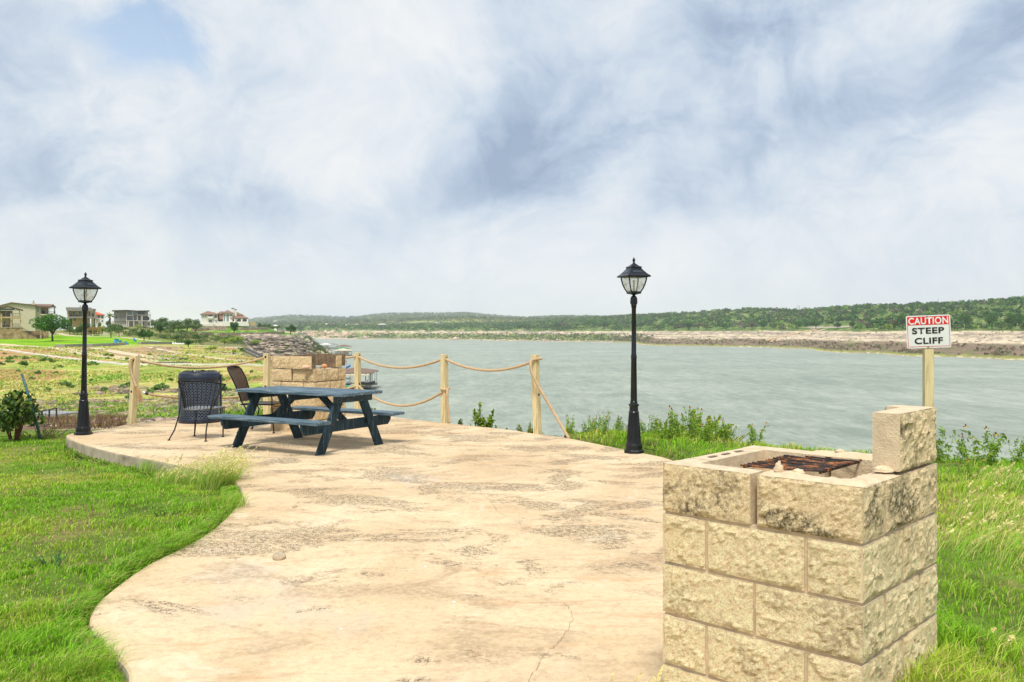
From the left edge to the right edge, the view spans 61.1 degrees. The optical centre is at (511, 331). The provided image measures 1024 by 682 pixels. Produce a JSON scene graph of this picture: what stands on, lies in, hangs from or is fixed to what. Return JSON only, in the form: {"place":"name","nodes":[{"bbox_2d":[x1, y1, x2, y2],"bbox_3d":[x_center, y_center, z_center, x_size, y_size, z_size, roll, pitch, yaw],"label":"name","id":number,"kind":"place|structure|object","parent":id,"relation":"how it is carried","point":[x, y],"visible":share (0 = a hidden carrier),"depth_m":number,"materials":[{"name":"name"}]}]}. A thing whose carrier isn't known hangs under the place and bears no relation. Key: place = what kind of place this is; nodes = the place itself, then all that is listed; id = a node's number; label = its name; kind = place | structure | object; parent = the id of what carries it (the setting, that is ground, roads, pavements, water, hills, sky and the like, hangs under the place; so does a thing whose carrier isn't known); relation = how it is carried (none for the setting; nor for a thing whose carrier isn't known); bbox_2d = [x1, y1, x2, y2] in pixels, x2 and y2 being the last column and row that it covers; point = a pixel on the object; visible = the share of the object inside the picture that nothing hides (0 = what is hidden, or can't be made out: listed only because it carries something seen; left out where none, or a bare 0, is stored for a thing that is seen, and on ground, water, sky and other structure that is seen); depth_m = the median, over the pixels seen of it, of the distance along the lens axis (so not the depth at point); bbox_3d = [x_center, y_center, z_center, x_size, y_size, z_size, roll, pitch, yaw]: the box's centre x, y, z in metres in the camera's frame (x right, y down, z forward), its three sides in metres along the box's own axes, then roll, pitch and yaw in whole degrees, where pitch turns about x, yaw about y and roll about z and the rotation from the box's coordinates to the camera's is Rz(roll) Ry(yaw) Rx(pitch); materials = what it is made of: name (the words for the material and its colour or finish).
{"place":"outdoors","nodes":[
{"label":"outdoors","id":0,"kind":"place"},
{"bbox_2d":[0,344,196,363],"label":"path","id":1,"kind":"structure","parent":0,"point":[98,355],"depth_m":141.08,"materials":[{"name":"beige concrete"}]},
{"bbox_2d":[91,348,174,358],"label":"path","id":2,"kind":"structure","parent":0,"point":[123,353],"depth_m":142.66,"materials":[{"name":"beige concrete"}]},
{"bbox_2d":[147,347,243,360],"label":"path","id":3,"kind":"structure","parent":0,"point":[194,354],"depth_m":133.88,"materials":[{"name":"beige concrete"}]},
{"bbox_2d":[66,413,672,681],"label":"patio","id":4,"kind":"structure","parent":0,"point":[545,561],"depth_m":5.68,"materials":[{"name":"concrete"}]},
{"bbox_2d":[69,272,101,434],"bbox_3d":[-6.358,0.331,12.928,0.311,2.421,0.311,0,0,24],"label":"post lamp","id":5,"kind":"object","parent":4,"relation":"on","point":[83,426],"visible":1,"depth_m":12.89,"materials":[{"name":"black metal"}]},
{"bbox_2d":[128,356,139,423],"bbox_3d":[-6.327,0.985,14.521,0.159,1.149,0.132,0,0,30],"label":"rope post","id":6,"kind":"object","parent":4,"relation":"on","point":[132,410],"visible":0.7,"depth_m":14.49,"materials":[{"name":"brown wood"}]},
{"bbox_2d":[128,357,142,402],"bbox_3d":[-6.237,0.811,14.425,0.294,0.764,0.099,0,0,19],"label":"rope","id":7,"kind":"object","parent":6,"relation":"hanging from","point":[139,392],"visible":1,"depth_m":14.40,"materials":[{"name":"beige fabric"}]},
{"bbox_2d":[167,380,225,441],"bbox_3d":[-4.487,1.112,12.435,0.692,0.855,0.610,0,0,13],"label":"iron chair","id":8,"kind":"object","parent":4,"relation":"on","point":[200,407],"visible":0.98,"depth_m":12.31,"materials":[{"name":"grey"}]},
{"bbox_2d":[178,370,221,423],"bbox_3d":[-5.288,1.102,14.720,0.707,0.876,0.684,0,0,0],"label":"chair","id":9,"kind":"object","parent":4,"relation":"on","point":[186,416],"visible":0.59,"depth_m":14.45,"materials":[{"name":"black metal"}]},
{"bbox_2d":[227,365,279,432],"bbox_3d":[-3.944,1.034,13.360,0.809,1.011,0.542,0,0,7],"label":"iron chair","id":10,"kind":"object","parent":4,"relation":"on","point":[238,377],"visible":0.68,"depth_m":13.40,"materials":[{"name":"brown metal"}]},
{"bbox_2d":[263,353,269,414],"bbox_3d":[-4.455,0.981,15.754,0.094,1.158,0.097,0,0,12],"label":"rope post","id":11,"kind":"object","parent":4,"relation":"on","point":[266,374],"visible":0.66,"depth_m":15.71,"materials":[{"name":"brown wood"}]},
{"bbox_2d":[148,393,238,398],"bbox_3d":[-5.281,1.119,15.156,2.052,0.166,0.047,0,0,-36],"label":"rope","id":12,"kind":"object","parent":11,"relation":"attached to","point":[176,397],"visible":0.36,"depth_m":14.76,"materials":[{"name":"beige fabric"}]},
{"bbox_2d":[140,357,263,368],"bbox_3d":[-5.372,0.554,15.137,2.228,0.212,0.047,0,0,-34],"label":"rope","id":13,"kind":"object","parent":11,"relation":"attached to","point":[198,367],"visible":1,"depth_m":15.08,"materials":[{"name":"beige fabric"}]},
{"bbox_2d":[272,552,285,560],"bbox_3d":[-1.575,1.528,5.873,0.088,0.063,0.117,0,0,-9],"label":"rock","id":14,"kind":"object","parent":4,"relation":"on","point":[278,556],"visible":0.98,"depth_m":5.84,"materials":[{"name":"stone"}]},
{"bbox_2d":[208,386,403,455],"bbox_3d":[-2.737,1.163,11.658,1.921,0.754,1.738,0,0,31],"label":"picnic table","id":15,"kind":"object","parent":4,"relation":"on","point":[283,413],"visible":1,"depth_m":11.49,"materials":[{"name":"blue paint"}]},
{"bbox_2d":[270,353,345,429],"bbox_3d":[-3.251,0.970,13.828,0.862,1.201,0.918,0,0,23],"label":"stone grill","id":16,"kind":"object","parent":4,"relation":"on","point":[288,370],"visible":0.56,"depth_m":13.53,"materials":[{"name":"beige stone"}]},
{"bbox_2d":[354,353,360,408],"bbox_3d":[-2.982,0.989,16.755,0.097,1.143,0.094,0,0,32],"label":"rope post","id":17,"kind":"object","parent":4,"relation":"on","point":[357,371],"visible":0.7,"depth_m":16.72,"materials":[{"name":"brown wood"}]},
{"bbox_2d":[440,354,448,422],"bbox_3d":[-1.133,0.975,14.563,0.102,1.170,0.100,0,0,38],"label":"rope post","id":18,"kind":"object","parent":4,"relation":"on","point":[444,375],"visible":0.83,"depth_m":14.53,"materials":[{"name":"brown wood"}]},
{"bbox_2d":[358,356,439,368],"bbox_3d":[-2.060,0.560,15.659,0.047,0.246,2.882,0,0,-40],"label":"rope","id":19,"kind":"object","parent":18,"relation":"attached to","point":[406,367],"visible":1,"depth_m":15.59,"materials":[{"name":"beige fabric"}]},
{"bbox_2d":[358,385,441,406],"bbox_3d":[-2.082,1.184,15.637,0.047,0.348,2.890,0,0,-39],"label":"rope","id":20,"kind":"object","parent":18,"relation":"attached to","point":[406,405],"visible":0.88,"depth_m":15.38,"materials":[{"name":"beige fabric"}]},
{"bbox_2d":[439,387,450,422],"bbox_3d":[-1.117,1.234,14.524,0.202,0.589,0.253,0,0,0],"label":"rope","id":21,"kind":"object","parent":18,"relation":"attached to","point":[447,401],"visible":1,"depth_m":14.43,"materials":[{"name":"beige fabric"}]},
{"bbox_2d":[531,354,541,434],"bbox_3d":[0.365,0.957,13.046,0.125,1.207,0.118,0,0,38],"label":"rope post","id":22,"kind":"object","parent":4,"relation":"on","point":[536,408],"visible":0.84,"depth_m":13.01,"materials":[{"name":"brown wood"}]},
{"bbox_2d":[445,358,529,371],"bbox_3d":[-0.406,0.537,13.804,0.047,0.217,2.126,0,0,-44],"label":"rope","id":23,"kind":"object","parent":22,"relation":"hanging from","point":[488,370],"visible":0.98,"depth_m":13.75,"materials":[{"name":"beige fabric"}]},
{"bbox_2d":[529,357,569,437],"bbox_3d":[0.588,0.977,12.787,0.745,1.176,0.223,0,0,37],"label":"rope","id":24,"kind":"object","parent":22,"relation":"attached to","point":[545,397],"visible":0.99,"depth_m":12.80,"materials":[{"name":"beige fabric"}]},
{"bbox_2d":[617,257,650,453],"bbox_3d":[1.545,0.304,11.000,0.320,2.480,0.320,0,0,-18],"label":"post lamp","id":25,"kind":"object","parent":4,"relation":"on","point":[633,444],"visible":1,"depth_m":10.96,"materials":[{"name":"black metal"}]},
{"bbox_2d":[662,405,937,681],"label":"stone grill","id":26,"kind":"object","parent":4,"relation":"on","point":[777,573],"visible":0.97,"depth_m":3.23,"materials":[{"name":"beige stone"}]},
{"bbox_2d":[740,455,861,473],"bbox_3d":[1.233,0.543,3.596,0.332,0.034,0.612,0,0,40],"label":"cooking grate","id":27,"kind":"object","parent":26,"relation":"in","point":[821,465],"visible":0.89,"depth_m":3.52,"materials":[{"name":"metal"}]},
{"bbox_2d":[0,426,1023,681],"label":"lawn grass","id":28,"kind":"structure","parent":0,"point":[960,636],"depth_m":5.82,"materials":[{"name":"green plant"}]},
{"bbox_2d":[0,302,1023,681],"bbox_3d":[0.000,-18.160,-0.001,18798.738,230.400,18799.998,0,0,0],"label":"terrain","id":29,"kind":"structure","parent":0,"point":[734,334],"depth_m":89.72,"materials":[{"name":"green plant"}]},
{"bbox_2d":[0,389,46,440],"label":"crape myrtle","id":30,"kind":"object","parent":29,"relation":"on","point":[14,403],"visible":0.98,"depth_m":14.09,"materials":[{"name":"green plant"}]},
{"bbox_2d":[0,301,55,338],"bbox_3d":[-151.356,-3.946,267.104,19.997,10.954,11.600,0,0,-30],"label":"cream house","id":31,"kind":"structure","parent":29,"relation":"on","point":[30,311],"depth_m":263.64,"materials":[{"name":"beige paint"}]},
{"bbox_2d":[2,410,77,416],"bbox_3d":[-17.339,3.310,31.585,3.199,0.846,2.608,0,0,0],"label":"concrete pad","id":32,"kind":"object","parent":29,"relation":"on","point":[62,412],"visible":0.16,"depth_m":31.32,"materials":[{"name":"grey concrete"}]},
{"bbox_2d":[14,424,72,438],"bbox_3d":[-7.903,1.711,14.657,0.985,0.328,0.603,0,0,20],"label":"weed clump","id":33,"kind":"object","parent":29,"relation":"on","point":[52,431],"visible":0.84,"depth_m":14.56,"materials":[{"name":"green plant"}]},
{"bbox_2d":[21,550,67,567],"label":"weed clump","id":34,"kind":"object","parent":29,"relation":"on","point":[58,563],"visible":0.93,"depth_m":5.77,"materials":[{"name":"green plant"}]},
{"bbox_2d":[29,313,70,340],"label":"oak tree","id":35,"kind":"object","parent":29,"relation":"on","point":[49,322],"visible":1,"depth_m":225.32,"materials":[{"name":"green plant"}]},
{"bbox_2d":[5,411,127,428],"bbox_3d":[-11.993,2.328,23.334,4.226,1.499,17.619,0,0,-30],"label":"dry brush","id":36,"kind":"object","parent":29,"relation":"on","point":[115,419],"visible":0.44,"depth_m":17.10,"materials":[{"name":"brown plant"}]},
{"bbox_2d":[0,374,141,439],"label":"wire fence","id":37,"kind":"object","parent":29,"relation":"on","point":[29,399],"visible":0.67,"depth_m":14.37,"materials":[{"name":"teal paint"}]},
{"bbox_2d":[55,344,92,346],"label":"wall","id":38,"kind":"structure","parent":29,"relation":"on","point":[71,345],"depth_m":186.58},
{"bbox_2d":[66,306,96,326],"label":"flat roofed house","id":39,"kind":"structure","parent":29,"relation":"on","point":[75,314],"depth_m":336.56,"materials":[{"name":"beige paint"}]},
{"bbox_2d":[20,632,151,681],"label":"grass tuft","id":40,"kind":"object","parent":29,"relation":"on","point":[113,655],"visible":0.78,"depth_m":3.94,"materials":[{"name":"green plant"}]},
{"bbox_2d":[95,312,104,323],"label":"red roofed house","id":41,"kind":"structure","parent":29,"relation":"on","point":[99,316],"depth_m":420.09,"materials":[{"name":"paint"}]},
{"bbox_2d":[87,327,121,335],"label":"timber pergola","id":42,"kind":"object","parent":29,"relation":"on","point":[105,334],"visible":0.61,"depth_m":299.32,"materials":[{"name":"wood"}]},
{"bbox_2d":[93,342,125,345],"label":"wall","id":43,"kind":"structure","parent":29,"relation":"on","point":[112,344],"depth_m":197.06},
{"bbox_2d":[104,324,119,337],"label":"pale tree","id":44,"kind":"object","parent":29,"relation":"on","point":[110,328],"visible":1,"depth_m":261.27,"materials":[{"name":"green plant"}]},
{"bbox_2d":[112,310,150,326],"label":"modern grey house","id":45,"kind":"structure","parent":29,"relation":"on","point":[126,318],"depth_m":426.06,"materials":[{"name":"concrete"}]},
{"bbox_2d":[0,348,262,365],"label":"kerb","id":46,"kind":"structure","parent":29,"relation":"on","point":[126,363],"depth_m":101.22,"materials":[{"name":"beige concrete"}]},
{"bbox_2d":[0,346,274,426],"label":"slope grass","id":47,"kind":"structure","parent":29,"relation":"on","point":[121,406],"depth_m":71.82,"materials":[{"name":"green plant"}]},
{"bbox_2d":[23,385,270,426],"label":"scree","id":48,"kind":"structure","parent":29,"relation":"on","point":[127,391],"depth_m":42.87,"materials":[{"name":"stone"}]},
{"bbox_2d":[136,456,176,472],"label":"grass tuft","id":49,"kind":"object","parent":29,"relation":"on","point":[146,466],"visible":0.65,"depth_m":10.32,"materials":[{"name":"green plant"}]},
{"bbox_2d":[130,525,206,553],"bbox_3d":[-2.433,1.487,6.143,0.658,0.170,0.690,0,0,-28],"label":"grass tuft","id":50,"kind":"object","parent":29,"relation":"on","point":[159,540],"visible":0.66,"depth_m":6.16,"materials":[{"name":"green plant"}]},
{"bbox_2d":[181,318,195,330],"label":"scrub tree","id":51,"kind":"object","parent":29,"relation":"on","point":[188,322],"visible":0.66,"depth_m":491.46,"materials":[{"name":"green plant"}]},
{"bbox_2d":[147,451,231,485],"bbox_3d":[-3.432,1.548,9.681,1.212,0.363,1.126,0,0,34],"label":"grass tuft","id":52,"kind":"object","parent":29,"relation":"on","point":[184,476],"visible":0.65,"depth_m":9.56,"materials":[{"name":"green plant"}]},
{"bbox_2d":[123,324,264,344],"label":"hill scrub","id":53,"kind":"object","parent":29,"relation":"on","point":[186,334],"visible":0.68,"depth_m":330.73,"materials":[{"name":"green plant"}]},
{"bbox_2d":[149,345,254,361],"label":"gully rocks","id":54,"kind":"object","parent":29,"relation":"on","point":[230,354],"visible":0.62,"depth_m":148.61,"materials":[{"name":"stone"}]},
{"bbox_2d":[191,328,227,330],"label":"terrace wall","id":55,"kind":"structure","parent":29,"relation":"on","point":[202,329],"depth_m":534.20,"materials":[{"name":"stone"}]},
{"bbox_2d":[200,308,254,325],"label":"white mansion","id":56,"kind":"structure","parent":29,"relation":"on","point":[221,318],"depth_m":574.93,"materials":[{"name":"paint"}]},
{"bbox_2d":[186,442,272,491],"bbox_3d":[-2.817,1.409,8.982,1.229,0.498,1.251,0,0,44],"label":"grass tuft","id":57,"kind":"object","parent":29,"relation":"on","point":[217,477],"visible":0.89,"depth_m":8.88,"materials":[{"name":"plant"}]},
{"bbox_2d":[192,486,269,511],"bbox_3d":[-2.446,1.479,7.582,0.790,0.182,0.607,0,0,0],"label":"grass tuft","id":58,"kind":"object","parent":29,"relation":"on","point":[209,502],"visible":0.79,"depth_m":7.59,"materials":[{"name":"green plant"}]},
{"bbox_2d":[217,331,284,335],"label":"terrace wall","id":59,"kind":"structure","parent":29,"relation":"on","point":[245,333],"depth_m":492.86,"materials":[{"name":"stone"}]},
{"bbox_2d":[238,344,265,357],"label":"hill tramway","id":60,"kind":"object","parent":29,"relation":"on","point":[251,352],"visible":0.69,"depth_m":197.45,"materials":[{"name":"metal"}]},
{"bbox_2d":[238,327,267,329],"bbox_3d":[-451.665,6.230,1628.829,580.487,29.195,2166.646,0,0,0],"label":"terrace wall","id":61,"kind":"structure","parent":29,"relation":"on","point":[254,328],"depth_m":558.83,"materials":[{"name":"stone"}]},
{"bbox_2d":[238,334,315,355],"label":"cliff rocks","id":62,"kind":"object","parent":29,"relation":"on","point":[277,338],"visible":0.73,"depth_m":466.92,"materials":[{"name":"stone"}]},
{"bbox_2d":[303,336,329,353],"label":"slope scrub","id":63,"kind":"object","parent":29,"relation":"on","point":[324,350],"visible":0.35,"depth_m":539.97,"materials":[{"name":"green plant"}]},
{"bbox_2d":[306,331,354,336],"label":"cliff rocks","id":64,"kind":"object","parent":29,"relation":"on","point":[336,334],"visible":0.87,"depth_m":2094.62,"materials":[{"name":"stone"}]},
{"bbox_2d":[243,311,608,327],"bbox_3d":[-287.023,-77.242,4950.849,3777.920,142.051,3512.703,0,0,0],"label":"hill wood","id":65,"kind":"object","parent":29,"relation":"on","point":[402,316],"visible":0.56,"depth_m":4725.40,"materials":[{"name":"green plant"}]},
{"bbox_2d":[363,330,572,333],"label":"cliff rocks","id":66,"kind":"object","parent":29,"relation":"on","point":[480,331],"visible":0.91,"depth_m":1868.62,"materials":[{"name":"stone"}]},
{"bbox_2d":[346,335,608,341],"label":"shore boulders","id":67,"kind":"object","parent":29,"relation":"on","point":[368,337],"visible":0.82,"depth_m":1660.70,"materials":[{"name":"stone"}]},
{"bbox_2d":[303,313,653,330],"bbox_3d":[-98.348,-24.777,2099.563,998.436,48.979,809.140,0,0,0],"label":"wood","id":68,"kind":"object","parent":29,"relation":"on","point":[572,321],"visible":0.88,"depth_m":2115.83,"materials":[{"name":"green plant"}]},
{"bbox_2d":[470,402,495,427],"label":"cedar bush","id":69,"kind":"object","parent":29,"relation":"on","point":[479,420],"visible":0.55,"depth_m":14.87,"materials":[{"name":"green plant"}]},
{"bbox_2d":[348,332,652,340],"bbox_3d":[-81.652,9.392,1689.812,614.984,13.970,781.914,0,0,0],"label":"slope scrub","id":70,"kind":"object","parent":29,"relation":"on","point":[574,336],"visible":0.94,"depth_m":1652.31,"materials":[{"name":"green plant"}]},
{"bbox_2d":[588,415,603,431],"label":"wildflower","id":71,"kind":"object","parent":29,"relation":"on","point":[595,423],"visible":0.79,"depth_m":12.44,"materials":[{"name":"green plant"}]},
{"bbox_2d":[598,412,611,434],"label":"wildflower","id":72,"kind":"object","parent":29,"relation":"on","point":[606,423],"visible":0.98,"depth_m":12.18,"materials":[{"name":"green plant"}]},
{"bbox_2d":[585,665,664,681],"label":"grass tuft","id":73,"kind":"object","parent":29,"relation":"on","point":[658,675],"visible":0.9,"depth_m":3.46,"materials":[{"name":"beige plant"}]},
{"bbox_2d":[648,415,660,433],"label":"wildflower","id":74,"kind":"object","parent":29,"relation":"on","point":[651,426],"visible":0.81,"depth_m":11.99,"materials":[{"name":"green plant"}]},
{"bbox_2d":[654,420,674,439],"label":"wildflower","id":75,"kind":"object","parent":29,"relation":"on","point":[662,431],"visible":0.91,"depth_m":11.37,"materials":[{"name":"green plant"}]},
{"bbox_2d":[667,405,688,436],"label":"wildflower","id":76,"kind":"object","parent":29,"relation":"on","point":[677,431],"visible":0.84,"depth_m":11.41,"materials":[{"name":"green plant"}]},
{"bbox_2d":[680,404,702,437],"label":"wildflower","id":77,"kind":"object","parent":29,"relation":"on","point":[691,428],"visible":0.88,"depth_m":11.55,"materials":[{"name":"green plant"}]},
{"bbox_2d":[675,409,733,435],"bbox_3d":[2.673,1.335,11.972,0.810,0.524,0.554,0,0,0],"label":"willow bush","id":78,"kind":"object","parent":29,"relation":"on","point":[708,420],"visible":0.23,"depth_m":11.99,"materials":[{"name":"green plant"}]},
{"bbox_2d":[694,416,714,441],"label":"wildflower","id":79,"kind":"object","parent":29,"relation":"on","point":[701,432],"visible":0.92,"depth_m":11.10,"materials":[{"name":"green plant"}]},
{"bbox_2d":[712,416,726,440],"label":"wildflower","id":80,"kind":"object","parent":29,"relation":"on","point":[719,430],"visible":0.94,"depth_m":11.27,"materials":[{"name":"green plant"}]},
{"bbox_2d":[721,420,738,441],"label":"wildflower","id":81,"kind":"object","parent":29,"relation":"on","point":[728,432],"visible":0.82,"depth_m":11.25,"materials":[{"name":"green plant"}]},
{"bbox_2d":[747,422,769,442],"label":"wildflower","id":82,"kind":"object","parent":29,"relation":"on","point":[754,435],"visible":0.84,"depth_m":10.88,"materials":[{"name":"green plant"}]},
{"bbox_2d":[610,337,1023,355],"bbox_3d":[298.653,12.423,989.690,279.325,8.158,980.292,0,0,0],"label":"shore brush","id":83,"kind":"object","parent":29,"relation":"on","point":[878,346],"visible":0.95,"depth_m":764.39,"materials":[{"name":"green plant"}]},
{"bbox_2d":[611,295,1023,329],"bbox_3d":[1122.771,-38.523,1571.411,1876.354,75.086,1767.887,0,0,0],"label":"wood","id":84,"kind":"object","parent":29,"relation":"on","point":[953,306],"visible":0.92,"depth_m":1366.54,"materials":[{"name":"green plant"}]},
{"bbox_2d":[652,331,1023,343],"bbox_3d":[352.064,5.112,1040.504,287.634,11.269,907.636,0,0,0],"label":"ledge rocks","id":85,"kind":"object","parent":29,"relation":"on","point":[864,336],"visible":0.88,"depth_m":837.96,"materials":[{"name":"stone"}]},
{"bbox_2d":[894,314,907,324],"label":"oak tree","id":86,"kind":"object","parent":29,"relation":"on","point":[901,318],"visible":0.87,"depth_m":877.08,"materials":[{"name":"green plant"}]},
{"bbox_2d":[906,314,950,406],"bbox_3d":[4.614,0.668,9.640,0.474,1.704,0.103,0,0,9],"label":"warning sign","id":87,"kind":"object","parent":29,"relation":"on","point":[927,334],"visible":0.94,"depth_m":9.60,"materials":[{"name":"white wood"}]},
{"bbox_2d":[935,426,959,462],"bbox_3d":[4.497,1.175,9.101,0.312,0.524,0.335,0,0,-10],"label":"wildflower","id":88,"kind":"object","parent":29,"relation":"on","point":[940,451],"visible":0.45,"depth_m":9.05,"materials":[{"name":"green plant"}]},
{"bbox_2d":[949,433,973,465],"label":"wildflower","id":89,"kind":"object","parent":29,"relation":"on","point":[961,448],"visible":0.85,"depth_m":8.74,"materials":[{"name":"green plant"}]},
{"bbox_2d":[957,312,973,326],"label":"oak tree","id":90,"kind":"object","parent":29,"relation":"on","point":[965,316],"visible":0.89,"depth_m":821.73,"materials":[{"name":"green plant"}]},
{"bbox_2d":[962,457,986,479],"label":"wildflower","id":91,"kind":"object","parent":29,"relation":"on","point":[968,469],"visible":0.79,"depth_m":7.58,"materials":[{"name":"green plant"}]},
{"bbox_2d":[937,511,1023,569],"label":"grass tuft","id":92,"kind":"object","parent":29,"relation":"on","point":[990,538],"visible":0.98,"depth_m":5.05,"materials":[{"name":"green plant"}]},
{"bbox_2d":[959,424,1006,465],"bbox_3d":[4.855,1.192,8.851,0.356,0.460,0.454,0,0,-14],"label":"wildflower","id":93,"kind":"object","parent":29,"relation":"on","point":[990,455],"visible":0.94,"depth_m":8.87,"materials":[{"name":"green plant"}]},
{"bbox_2d":[949,480,1023,528],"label":"grass tuft","id":94,"kind":"object","parent":29,"relation":"on","point":[969,505],"visible":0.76,"depth_m":6.00,"materials":[{"name":"green plant"}]},
{"bbox_2d":[984,313,998,329],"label":"oak tree","id":95,"kind":"object","parent":29,"relation":"on","point":[988,319],"visible":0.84,"depth_m":788.70,"materials":[{"name":"green plant"}]},
{"bbox_2d":[961,461,1023,488],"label":"grass tuft","id":96,"kind":"object","parent":29,"relation":"on","point":[998,476],"visible":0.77,"depth_m":7.47,"materials":[{"name":"green plant"}]},
{"bbox_2d":[986,613,1023,669],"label":"grass tuft","id":97,"kind":"object","parent":29,"relation":"on","point":[1010,636],"visible":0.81,"depth_m":3.48,"materials":[{"name":"green plant"}]},
{"bbox_2d":[1003,312,1016,322],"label":"oak tree","id":98,"kind":"object","parent":29,"relation":"on","point":[1011,317],"visible":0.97,"depth_m":778.45,"materials":[{"name":"green plant"}]},
{"bbox_2d":[1005,438,1023,463],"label":"wildflower","id":99,"kind":"object","parent":29,"relation":"on","point":[1015,458],"visible":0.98,"depth_m":9.00,"materials":[{"name":"green plant"}]},
{"bbox_2d":[0,0,1023,329],"label":"sky","id":100,"kind":"structure","parent":0,"point":[189,158],"materials":[{"name":"white"}]},
{"bbox_2d":[315,339,1023,460],"bbox_3d":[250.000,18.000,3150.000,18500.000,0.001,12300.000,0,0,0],"label":"lake water","id":101,"kind":"structure","parent":0,"point":[808,398],"depth_m":277.02,"materials":[{"name":"grey liquid"}]},
{"bbox_2d":[344,368,373,388],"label":"boat dock","id":102,"kind":"object","parent":101,"relation":"on","point":[351,371],"visible":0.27,"depth_m":263.22,"materials":[{"name":"metal"}]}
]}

